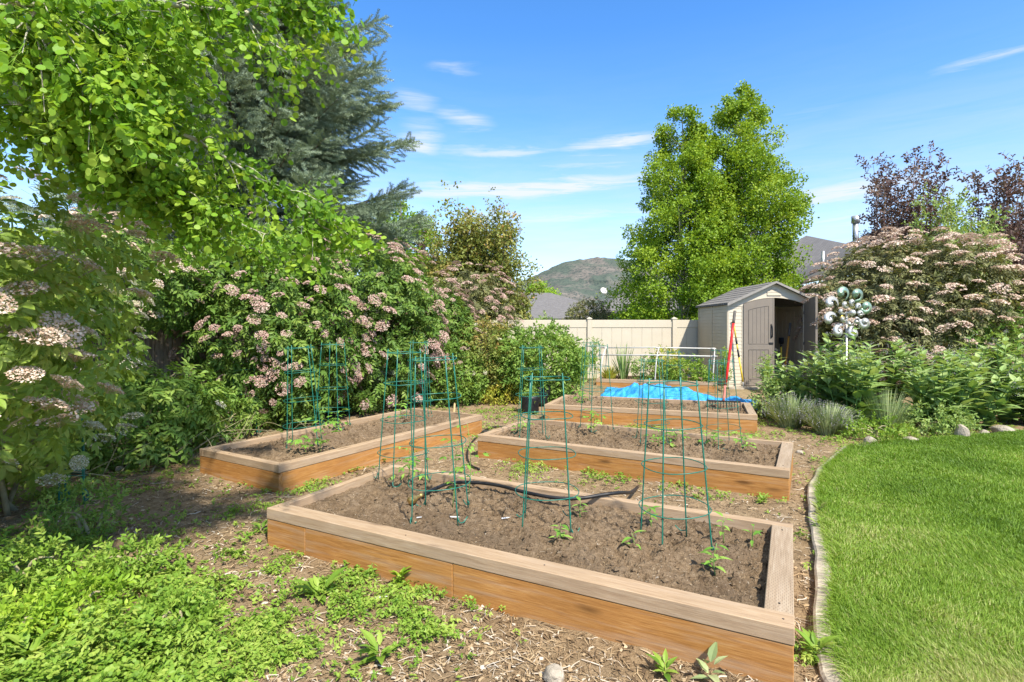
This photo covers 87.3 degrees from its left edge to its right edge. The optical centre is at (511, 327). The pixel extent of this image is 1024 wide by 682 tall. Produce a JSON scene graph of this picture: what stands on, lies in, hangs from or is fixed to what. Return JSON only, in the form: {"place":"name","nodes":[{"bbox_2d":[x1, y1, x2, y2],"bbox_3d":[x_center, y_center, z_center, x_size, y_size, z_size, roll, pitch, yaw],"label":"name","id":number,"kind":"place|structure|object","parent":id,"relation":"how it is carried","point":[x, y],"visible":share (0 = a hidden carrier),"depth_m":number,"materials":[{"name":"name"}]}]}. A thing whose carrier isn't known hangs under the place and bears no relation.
{"place":"outdoors","nodes":[
{"label":"outdoors","id":0,"kind":"place"},
{"bbox_2d":[0,377,1023,681],"bbox_3d":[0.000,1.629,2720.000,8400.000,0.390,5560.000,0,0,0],"label":"ground","id":1,"kind":"structure","parent":0,"point":[774,509],"depth_m":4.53,"materials":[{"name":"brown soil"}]},
{"bbox_2d":[3,622,62,664],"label":"rosette weed","id":2,"kind":"object","parent":1,"relation":"on","point":[36,644],"visible":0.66,"depth_m":2.72,"materials":[{"name":"green plant"}]},
{"bbox_2d":[0,583,84,660],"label":"leafy clump","id":3,"kind":"object","parent":1,"relation":"on","point":[7,608],"visible":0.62,"depth_m":2.88,"materials":[{"name":"green plant"}]},
{"bbox_2d":[0,515,89,599],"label":"leafy clump","id":4,"kind":"object","parent":1,"relation":"on","point":[34,557],"visible":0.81,"depth_m":3.57,"materials":[{"name":"green plant"}]},
{"bbox_2d":[52,382,88,503],"bbox_3d":[-4.347,1.165,5.293,0.310,1.270,0.175,0,0,-17],"label":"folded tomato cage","id":5,"kind":"object","parent":1,"relation":"on","point":[82,448],"visible":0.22,"depth_m":5.29,"materials":[{"name":"green metal"}]},
{"bbox_2d":[13,565,140,642],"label":"leafy clump","id":6,"kind":"object","parent":1,"relation":"on","point":[75,587],"visible":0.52,"depth_m":3.08,"materials":[{"name":"green plant"}]},
{"bbox_2d":[17,473,137,542],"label":"leafy clump","id":7,"kind":"object","parent":1,"relation":"on","point":[76,515],"visible":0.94,"depth_m":4.45,"materials":[{"name":"green plant"}]},
{"bbox_2d":[0,195,157,516],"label":"elderberry shrub","id":8,"kind":"object","parent":1,"relation":"on","point":[29,472],"visible":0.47,"depth_m":5.12,"materials":[{"name":"green plant"}]},
{"bbox_2d":[0,155,180,471],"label":"elderberry shrub","id":9,"kind":"object","parent":1,"relation":"on","point":[30,317],"visible":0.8,"depth_m":3.46,"materials":[{"name":"green plant"}]},
{"bbox_2d":[10,206,218,355],"bbox_3d":[-5.925,-0.039,8.293,2.419,3.588,3.278,0,0,0],"label":"elderberry shrub","id":10,"kind":"object","parent":1,"relation":"on","point":[158,311],"visible":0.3,"depth_m":8.00,"materials":[{"name":"green plant"}]},
{"bbox_2d":[70,528,184,590],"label":"leafy clump","id":11,"kind":"object","parent":1,"relation":"on","point":[102,557],"visible":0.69,"depth_m":3.66,"materials":[{"name":"green plant"}]},
{"bbox_2d":[36,345,237,474],"bbox_3d":[-5.030,1.129,7.221,2.464,1.858,2.710,0,0,0],"label":"elderberry shrub","id":12,"kind":"object","parent":1,"relation":"on","point":[167,393],"visible":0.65,"depth_m":6.86,"materials":[{"name":"green plant"}]},
{"bbox_2d":[4,413,320,486],"bbox_3d":[-4.677,1.468,7.101,2.178,0.560,3.923,0,0,36],"label":"clump","id":13,"kind":"object","parent":1,"relation":"on","point":[104,475],"visible":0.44,"depth_m":7.13,"materials":[{"name":"green plant"}]},
{"bbox_2d":[119,404,213,458],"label":"leafy clump","id":14,"kind":"object","parent":1,"relation":"on","point":[182,426],"visible":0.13,"depth_m":7.39,"materials":[{"name":"green plant"}]},
{"bbox_2d":[109,583,231,653],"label":"leafy clump","id":15,"kind":"object","parent":1,"relation":"on","point":[207,613],"visible":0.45,"depth_m":3.07,"materials":[{"name":"green plant"}]},
{"bbox_2d":[2,328,382,442],"bbox_3d":[-5.187,0.880,9.666,0.065,1.740,12.317,0,0,23],"label":"wood fence","id":16,"kind":"object","parent":1,"relation":"on","point":[160,348],"visible":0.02,"depth_m":8.69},
{"bbox_2d":[0,0,386,299],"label":"aspen tree","id":17,"kind":"object","parent":1,"relation":"on","point":[89,88],"visible":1,"depth_m":2.81,"materials":[{"name":"green plant"}]},
{"bbox_2d":[0,0,436,393],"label":"spruce tree","id":18,"kind":"object","parent":1,"relation":"on","point":[310,147],"visible":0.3,"depth_m":12.36,"materials":[{"name":"green plant"}]},
{"bbox_2d":[192,379,262,441],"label":"leafy clump","id":19,"kind":"object","parent":1,"relation":"on","point":[245,407],"visible":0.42,"depth_m":8.43,"materials":[{"name":"green plant"}]},
{"bbox_2d":[168,211,376,432],"bbox_3d":[-4.273,-0.034,9.676,3.458,4.182,3.256,0,0,0],"label":"elderberry shrub","id":20,"kind":"object","parent":1,"relation":"on","point":[235,295],"visible":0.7,"depth_m":8.82,"materials":[{"name":"green plant"}]},
{"bbox_2d":[289,565,348,603],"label":"rosette weed","id":21,"kind":"object","parent":1,"relation":"on","point":[310,584],"visible":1,"depth_m":3.47,"materials":[{"name":"green plant"}]},
{"bbox_2d":[200,408,481,492],"bbox_3d":[-2.114,1.638,7.652,1.500,0.464,3.800,0,0,31],"label":"raised bed","id":22,"kind":"object","parent":1,"relation":"on","point":[273,463],"visible":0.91,"depth_m":6.70,"materials":[{"name":"brown wood"}]},
{"bbox_2d":[283,344,324,448],"bbox_3d":[-2.654,0.893,6.793,0.496,1.336,0.496,-3,2,-29],"label":"tomato cage","id":23,"kind":"object","parent":22,"relation":"on","point":[287,402],"visible":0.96,"depth_m":6.73,"materials":[{"name":"green metal"}]},
{"bbox_2d":[315,342,350,428],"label":"tomato cage","id":24,"kind":"object","parent":22,"relation":"on","point":[337,389],"visible":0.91,"depth_m":8.04,"materials":[{"name":"green metal"}]},
{"bbox_2d":[405,340,433,417],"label":"tomato cage","id":25,"kind":"object","parent":22,"relation":"on","point":[408,382],"visible":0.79,"depth_m":9.10,"materials":[{"name":"green metal"}]},
{"bbox_2d":[258,228,449,414],"bbox_3d":[-3.258,-0.080,11.240,3.938,4.301,3.459,0,0,0],"label":"elderberry shrub","id":26,"kind":"object","parent":1,"relation":"on","point":[397,265],"visible":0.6,"depth_m":10.54,"materials":[{"name":"green plant"}]},
{"bbox_2d":[354,628,397,665],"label":"rosette weed","id":27,"kind":"object","parent":1,"relation":"on","point":[372,649],"visible":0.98,"depth_m":2.82,"materials":[{"name":"green plant"}]},
{"bbox_2d":[358,200,444,285],"bbox_3d":[-4.589,-2.076,22.602,4.968,7.266,5.270,0,0,29],"label":"maple tree","id":28,"kind":"object","parent":1,"relation":"on","point":[404,209],"visible":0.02,"depth_m":22.46,"materials":[{"name":"green plant"}]},
{"bbox_2d":[364,278,487,397],"bbox_3d":[-2.023,0.379,12.663,2.940,3.199,2.683,0,0,0],"label":"elderberry shrub","id":29,"kind":"object","parent":1,"relation":"on","point":[462,313],"visible":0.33,"depth_m":12.05,"materials":[{"name":"green plant"}]},
{"bbox_2d":[391,247,464,328],"bbox_3d":[-2.753,-0.463,16.803,2.691,3.860,2.888,0,0,0],"label":"serviceberry tree","id":30,"kind":"object","parent":1,"relation":"on","point":[431,274],"visible":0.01,"depth_m":16.08,"materials":[{"name":"green plant"}]},
{"bbox_2d":[411,342,494,407],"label":"shrub","id":31,"kind":"object","parent":1,"relation":"on","point":[474,391],"visible":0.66,"depth_m":11.56,"materials":[{"name":"green plant"}]},
{"bbox_2d":[428,260,525,382],"bbox_3d":[-1.052,-0.008,14.105,2.854,3.479,2.467,0,0,0],"label":"elderberry shrub","id":32,"kind":"object","parent":1,"relation":"on","point":[471,278],"visible":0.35,"depth_m":13.71,"materials":[{"name":"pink plant"}]},
{"bbox_2d":[415,179,544,319],"bbox_3d":[-1.081,-1.557,17.371,4.370,5.917,4.019,0,0,0],"label":"serviceberry tree","id":33,"kind":"object","parent":1,"relation":"on","point":[483,245],"visible":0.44,"depth_m":16.46,"materials":[{"name":"green plant"}]},
{"bbox_2d":[441,312,531,399],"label":"shrub","id":34,"kind":"object","parent":1,"relation":"on","point":[491,330],"visible":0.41,"depth_m":12.00,"materials":[{"name":"green plant"}]},
{"bbox_2d":[478,377,520,405],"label":"leafy clump","id":35,"kind":"object","parent":1,"relation":"on","point":[497,390],"visible":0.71,"depth_m":11.74,"materials":[{"name":"yellow plant"}]},
{"bbox_2d":[0,404,1020,681],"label":"weeds","id":36,"kind":"object","parent":1,"relation":"on","point":[74,658],"visible":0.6,"depth_m":3.03,"materials":[{"name":"green plant"}]},
{"bbox_2d":[499,281,535,319],"bbox_3d":[-0.088,-0.013,17.076,1.598,2.957,2.219,0,0,-24],"label":"serviceberry tree","id":37,"kind":"object","parent":1,"relation":"on","point":[521,311],"visible":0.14,"depth_m":16.71,"materials":[{"name":"green plant"}]},
{"bbox_2d":[518,383,540,413],"bbox_3d":[0.362,1.447,10.927,0.462,0.606,0.486,0,0,0],"label":"grow bag","id":38,"kind":"object","parent":1,"relation":"on","point":[534,403],"visible":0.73,"depth_m":10.82,"materials":[{"name":"fabric"}]},
{"bbox_2d":[267,464,794,681],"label":"raised bed","id":39,"kind":"object","parent":1,"relation":"on","point":[673,595],"visible":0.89,"depth_m":3.52,"materials":[{"name":"brown wood"}]},
{"bbox_2d":[374,349,431,487],"bbox_3d":[-1.065,0.882,5.265,0.496,1.336,0.496,0,-1,38],"label":"tomato cage","id":40,"kind":"object","parent":39,"relation":"on","point":[396,385],"visible":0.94,"depth_m":5.23,"materials":[{"name":"green metal"}]},
{"bbox_2d":[387,446,431,484],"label":"seedling","id":41,"kind":"object","parent":39,"relation":"on","point":[414,473],"visible":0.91,"depth_m":5.12,"materials":[{"name":"green plant"}]},
{"bbox_2d":[408,353,470,525],"bbox_3d":[-0.588,0.883,4.253,0.496,1.336,0.496,-2,1,-9],"label":"tomato cage","id":42,"kind":"object","parent":39,"relation":"on","point":[451,446],"visible":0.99,"depth_m":4.13,"materials":[{"name":"green metal"}]},
{"bbox_2d":[439,438,475,507],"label":"seedling","id":43,"kind":"object","parent":39,"relation":"on","point":[444,457],"visible":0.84,"depth_m":4.50,"materials":[{"name":"green plant"}]},
{"bbox_2d":[454,423,488,493],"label":"seedling","id":44,"kind":"object","parent":39,"relation":"on","point":[470,466],"visible":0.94,"depth_m":4.84,"materials":[{"name":"green plant"}]},
{"bbox_2d":[407,481,638,504],"bbox_3d":[0.334,1.570,4.881,2.553,0.331,0.957,0,0,-21],"label":"garden hose","id":45,"kind":"object","parent":39,"relation":"on","point":[422,494],"visible":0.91,"depth_m":4.65,"materials":[{"name":"black plastic"}]},
{"bbox_2d":[515,373,579,532],"bbox_3d":[0.265,0.958,4.061,0.485,1.206,0.485,0,0,-11],"label":"tomato cage","id":46,"kind":"object","parent":39,"relation":"on","point":[524,497],"visible":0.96,"depth_m":3.93,"materials":[{"name":"green metal"}]},
{"bbox_2d":[635,377,715,550],"bbox_3d":[1.120,0.963,3.715,0.485,1.206,0.485,-1,1,-26],"label":"tomato cage","id":47,"kind":"object","parent":39,"relation":"on","point":[663,457],"visible":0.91,"depth_m":3.61,"materials":[{"name":"green metal"}]},
{"bbox_2d":[698,543,731,575],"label":"seedling","id":48,"kind":"object","parent":39,"relation":"on","point":[713,559],"visible":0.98,"depth_m":3.27,"materials":[{"name":"green plant"}]},
{"bbox_2d":[484,316,589,402],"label":"shrub","id":49,"kind":"object","parent":1,"relation":"on","point":[572,362],"visible":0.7,"depth_m":11.76,"materials":[{"name":"green plant"}]},
{"bbox_2d":[527,379,550,405],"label":"potted plant","id":50,"kind":"object","parent":1,"relation":"on","point":[545,400],"visible":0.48,"depth_m":11.56,"materials":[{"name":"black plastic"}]},
{"bbox_2d":[525,279,561,295],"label":"maple tree","id":51,"kind":"object","parent":1,"relation":"on","point":[549,290],"visible":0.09,"depth_m":59.17,"materials":[{"name":"green plant"}]},
{"bbox_2d":[543,663,563,681],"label":"rock","id":52,"kind":"object","parent":1,"relation":"on","point":[553,672],"visible":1,"depth_m":2.64,"materials":[{"name":"stone"}]},
{"bbox_2d":[562,295,613,319],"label":"shrub","id":53,"kind":"object","parent":1,"relation":"on","point":[602,315],"visible":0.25,"depth_m":23.73,"materials":[{"name":"green plant"}]},
{"bbox_2d":[525,282,685,319],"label":"house","id":54,"kind":"structure","parent":1,"relation":"on","point":[555,306],"depth_m":38.09,"materials":[{"name":"grey"}]},
{"bbox_2d":[477,418,792,500],"bbox_3d":[1.538,1.635,7.006,3.750,0.470,1.520,0,0,29],"label":"raised bed","id":55,"kind":"object","parent":1,"relation":"on","point":[765,466],"visible":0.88,"depth_m":6.50,"materials":[{"name":"brown wood"}]},
{"bbox_2d":[513,345,549,438],"bbox_3d":[0.268,0.903,7.365,0.488,1.314,0.488,0,0,-20],"label":"tomato cage","id":56,"kind":"object","parent":55,"relation":"on","point":[523,348],"visible":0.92,"depth_m":7.41,"materials":[{"name":"green metal"}]},
{"bbox_2d":[578,344,613,431],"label":"tomato cage","id":57,"kind":"object","parent":55,"relation":"on","point":[601,408],"visible":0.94,"depth_m":7.82,"materials":[{"name":"green metal"}]},
{"bbox_2d":[632,358,670,445],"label":"tomato cage","id":58,"kind":"object","parent":55,"relation":"on","point":[642,399],"visible":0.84,"depth_m":7.18,"materials":[{"name":"green metal"}]},
{"bbox_2d":[704,358,743,448],"bbox_3d":[2.666,0.977,6.797,0.429,1.154,0.429,-3,1,-23],"label":"tomato cage","id":59,"kind":"object","parent":55,"relation":"on","point":[717,383],"visible":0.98,"depth_m":6.69,"materials":[{"name":"green metal"}]},
{"bbox_2d":[545,395,757,432],"bbox_3d":[2.595,1.642,10.202,3.660,0.455,1.550,0,0,20],"label":"raised bed","id":60,"kind":"object","parent":1,"relation":"on","point":[624,411],"visible":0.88,"depth_m":9.67,"materials":[{"name":"brown wood"}]},
{"bbox_2d":[708,310,740,410],"bbox_3d":[3.883,0.625,9.876,0.580,1.872,0.341,0,0,17],"label":"garden rake","id":61,"kind":"object","parent":60,"relation":"on","point":[723,400],"visible":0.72,"depth_m":9.80,"materials":[{"name":"red paint"}]},
{"bbox_2d":[596,375,716,393],"bbox_3d":[3.630,1.482,13.561,2.850,0.457,1.150,0,0,17],"label":"raised bed","id":62,"kind":"object","parent":1,"relation":"on","point":[629,381],"visible":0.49,"depth_m":13.05,"materials":[{"name":"brown wood"}]},
{"bbox_2d":[612,344,633,378],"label":"onion clump","id":63,"kind":"object","parent":62,"relation":"on","point":[623,364],"visible":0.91,"depth_m":13.72,"materials":[{"name":"green plant"}]},
{"bbox_2d":[627,348,676,379],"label":"vegetable plant","id":64,"kind":"object","parent":62,"relation":"on","point":[635,369],"visible":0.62,"depth_m":13.46,"materials":[{"name":"green plant"}]},
{"bbox_2d":[598,347,716,378],"bbox_3d":[3.644,0.924,13.557,2.840,0.854,1.060,0,0,17],"label":"hoop frame","id":65,"kind":"object","parent":62,"relation":"on","point":[656,355],"visible":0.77,"depth_m":13.37,"materials":[{"name":"plastic"}]},
{"bbox_2d":[647,344,688,378],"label":"vegetable plant","id":66,"kind":"object","parent":62,"relation":"on","point":[669,350],"visible":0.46,"depth_m":13.56,"materials":[{"name":"plant"}]},
{"bbox_2d":[660,353,707,380],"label":"vegetable plant","id":67,"kind":"object","parent":62,"relation":"on","point":[693,376],"visible":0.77,"depth_m":13.11,"materials":[{"name":"green plant"}]},
{"bbox_2d":[645,648,678,681],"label":"rosette weed","id":68,"kind":"object","parent":1,"relation":"on","point":[657,658],"visible":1,"depth_m":2.71,"materials":[{"name":"green plant"}]},
{"bbox_2d":[595,103,750,319],"bbox_3d":[6.595,-3.582,20.516,6.174,10.074,6.428,0,0,0],"label":"aspen tree","id":69,"kind":"object","parent":1,"relation":"on","point":[678,205],"visible":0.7,"depth_m":19.42,"materials":[{"name":"green plant"}]},
{"bbox_2d":[600,382,757,409],"bbox_3d":[3.593,1.416,11.688,3.293,0.355,1.521,0,0,22],"label":"tarp","id":70,"kind":"object","parent":1,"relation":"on","point":[631,390],"visible":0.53,"depth_m":11.61,"materials":[{"name":"plastic"}]},
{"bbox_2d":[691,642,726,681],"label":"rosette weed","id":71,"kind":"object","parent":1,"relation":"on","point":[712,651],"visible":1,"depth_m":2.67,"materials":[{"name":"green plant"}]},
{"bbox_2d":[425,317,1015,377],"bbox_3d":[5.872,0.718,15.400,17.195,2.025,0.150,0,0,0],"label":"vinyl fence","id":72,"kind":"object","parent":1,"relation":"on","point":[673,332],"visible":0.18,"depth_m":15.39,"materials":[{"name":"plastic"}]},
{"bbox_2d":[717,346,733,390],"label":"tall weed","id":73,"kind":"object","parent":1,"relation":"on","point":[724,356],"visible":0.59,"depth_m":12.67,"materials":[{"name":"green plant"}]},
{"bbox_2d":[670,79,819,318],"bbox_3d":[8.903,-4.043,20.866,5.609,11.001,5.702,0,0,0],"label":"aspen tree","id":74,"kind":"object","parent":1,"relation":"on","point":[767,181],"visible":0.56,"depth_m":19.86,"materials":[{"name":"green plant"}]},
{"bbox_2d":[695,281,821,389],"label":"garden shed","id":75,"kind":"structure","parent":1,"relation":"on","point":[767,313],"depth_m":13.19,"materials":[{"name":"plastic"}]},
{"bbox_2d":[743,298,773,385],"bbox_3d":[6.053,0.358,13.140,0.746,2.145,0.096,0,0,0],"label":"door","id":76,"kind":"structure","parent":75,"relation":"in","point":[758,315],"depth_m":13.15,"materials":[{"name":"beige plastic"}]},
{"bbox_2d":[803,296,817,387],"bbox_3d":[7.122,0.358,12.810,0.063,2.145,0.746,0,0,10],"label":"door","id":77,"kind":"structure","parent":75,"relation":"in","point":[810,312],"depth_m":12.75,"materials":[{"name":"plastic"}]},
{"bbox_2d":[747,376,819,421],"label":"leafy clump","id":78,"kind":"object","parent":1,"relation":"on","point":[759,407],"visible":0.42,"depth_m":10.11,"materials":[{"name":"green plant"}]},
{"bbox_2d":[751,351,818,407],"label":"comfrey plant","id":79,"kind":"object","parent":1,"relation":"on","point":[779,367],"visible":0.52,"depth_m":10.45,"materials":[{"name":"green plant"}]},
{"bbox_2d":[760,390,821,428],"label":"lavender","id":80,"kind":"object","parent":1,"relation":"on","point":[784,415],"visible":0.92,"depth_m":9.24,"materials":[{"name":"green plant"}]},
{"bbox_2d":[795,627,840,661],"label":"rosette weed","id":81,"kind":"object","parent":1,"relation":"on","point":[810,638],"visible":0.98,"depth_m":2.85,"materials":[{"name":"green plant"}]},
{"bbox_2d":[782,353,862,421],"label":"comfrey plant","id":82,"kind":"object","parent":1,"relation":"on","point":[802,387],"visible":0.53,"depth_m":9.65,"materials":[{"name":"green plant"}]},
{"bbox_2d":[796,399,860,435],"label":"lavender","id":83,"kind":"object","parent":1,"relation":"on","point":[826,422],"visible":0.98,"depth_m":8.64,"materials":[{"name":"green plant"}]},
{"bbox_2d":[796,331,872,404],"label":"comfrey plant","id":84,"kind":"object","parent":1,"relation":"on","point":[837,348],"visible":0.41,"depth_m":10.28,"materials":[{"name":"green plant"}]},
{"bbox_2d":[807,443,865,681],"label":"kerb","id":85,"kind":"structure","parent":1,"relation":"on","point":[826,675],"depth_m":3.52,"materials":[{"name":"concrete"}]},
{"bbox_2d":[824,286,871,385],"bbox_3d":[6.034,0.560,9.570,0.943,2.581,0.208,0,0,-7],"label":"wind spinner","id":86,"kind":"object","parent":1,"relation":"on","point":[829,303],"visible":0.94,"depth_m":9.59,"materials":[{"name":"metal"}]},
{"bbox_2d":[808,324,895,425],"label":"comfrey plant","id":87,"kind":"object","parent":1,"relation":"on","point":[864,386],"visible":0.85,"depth_m":9.12,"materials":[{"name":"green plant"}]},
{"bbox_2d":[755,216,951,318],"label":"house","id":88,"kind":"structure","parent":1,"relation":"on","point":[821,250],"depth_m":23.73,"materials":[{"name":"grey"}]},
{"bbox_2d":[838,410,921,440],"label":"leafy clump","id":89,"kind":"object","parent":1,"relation":"on","point":[875,433],"visible":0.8,"depth_m":8.39,"materials":[{"name":"green plant"}]},
{"bbox_2d":[837,336,929,416],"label":"comfrey plant","id":90,"kind":"object","parent":1,"relation":"on","point":[901,353],"visible":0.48,"depth_m":10.34,"materials":[{"name":"green plant"}]},
{"bbox_2d":[862,388,916,433],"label":"grass clump","id":91,"kind":"object","parent":1,"relation":"on","point":[888,408],"visible":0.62,"depth_m":8.75,"materials":[{"name":"green plant"}]},
{"bbox_2d":[852,140,963,345],"bbox_3d":[11.421,-2.011,15.533,2.694,6.703,2.805,0,0,34],"label":"plum tree","id":92,"kind":"object","parent":1,"relation":"on","point":[882,188],"visible":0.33,"depth_m":15.43,"materials":[{"name":"purple plant"}]},
{"bbox_2d":[793,226,1023,388],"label":"elderberry shrub","id":93,"kind":"object","parent":1,"relation":"on","point":[892,293],"visible":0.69,"depth_m":12.30,"materials":[{"name":"green plant"}]},
{"bbox_2d":[878,398,981,436],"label":"leafy clump","id":94,"kind":"object","parent":1,"relation":"on","point":[929,426],"visible":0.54,"depth_m":8.71,"materials":[{"name":"green plant"}]},
{"bbox_2d":[902,361,965,419],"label":"shrub","id":95,"kind":"object","parent":1,"relation":"on","point":[931,375],"visible":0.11,"depth_m":9.85,"materials":[{"name":"green plant"}]},
{"bbox_2d":[895,340,996,429],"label":"comfrey plant","id":96,"kind":"object","parent":1,"relation":"on","point":[920,381],"visible":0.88,"depth_m":9.03,"materials":[{"name":"green plant"}]},
{"bbox_2d":[906,334,996,400],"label":"comfrey plant","id":97,"kind":"object","parent":1,"relation":"on","point":[977,355],"visible":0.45,"depth_m":10.02,"materials":[{"name":"green plant"}]},
{"bbox_2d":[885,182,1020,340],"bbox_3d":[11.637,-1.240,14.418,2.393,5.205,3.047,0,0,0],"label":"willow shrub","id":98,"kind":"object","parent":1,"relation":"on","point":[946,214],"visible":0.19,"depth_m":13.97,"materials":[{"name":"green plant"}]},
{"bbox_2d":[926,350,1023,429],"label":"comfrey plant","id":99,"kind":"object","parent":1,"relation":"on","point":[986,416],"visible":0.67,"depth_m":9.14,"materials":[{"name":"green plant"}]},
{"bbox_2d":[927,305,1023,401],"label":"shrub","id":100,"kind":"object","parent":1,"relation":"on","point":[1015,331],"visible":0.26,"depth_m":11.58,"materials":[{"name":"green plant"}]},
{"bbox_2d":[951,329,1023,422],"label":"comfrey plant","id":101,"kind":"object","parent":1,"relation":"on","point":[1010,415],"visible":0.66,"depth_m":9.82,"materials":[{"name":"green plant"}]},
{"bbox_2d":[953,152,1023,342],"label":"plum tree","id":102,"kind":"object","parent":1,"relation":"on","point":[1006,189],"visible":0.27,"depth_m":14.91,"materials":[{"name":"purple plant"}]},
{"bbox_2d":[1004,380,1023,420],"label":"comfrey plant","id":103,"kind":"object","parent":1,"relation":"on","point":[1021,392],"visible":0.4,"depth_m":9.78,"materials":[{"name":"green plant"}]},
{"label":"lawn","id":104,"kind":"structure","parent":1,"relation":"on","visible":0},
{"bbox_2d":[806,430,1023,681],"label":"grass","id":105,"kind":"structure","parent":104,"relation":"on","point":[913,565],"depth_m":3.92,"materials":[{"name":"green plant"}]},
{"bbox_2d":[0,0,1023,287],"label":"sky","id":106,"kind":"structure","parent":0,"point":[555,106],"materials":[{"name":"blue"}]},
{"bbox_2d":[508,257,687,302],"bbox_3d":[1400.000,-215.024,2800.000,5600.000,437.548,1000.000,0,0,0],"label":"mountain","id":107,"kind":"structure","parent":0,"point":[578,279],"depth_m":3015.64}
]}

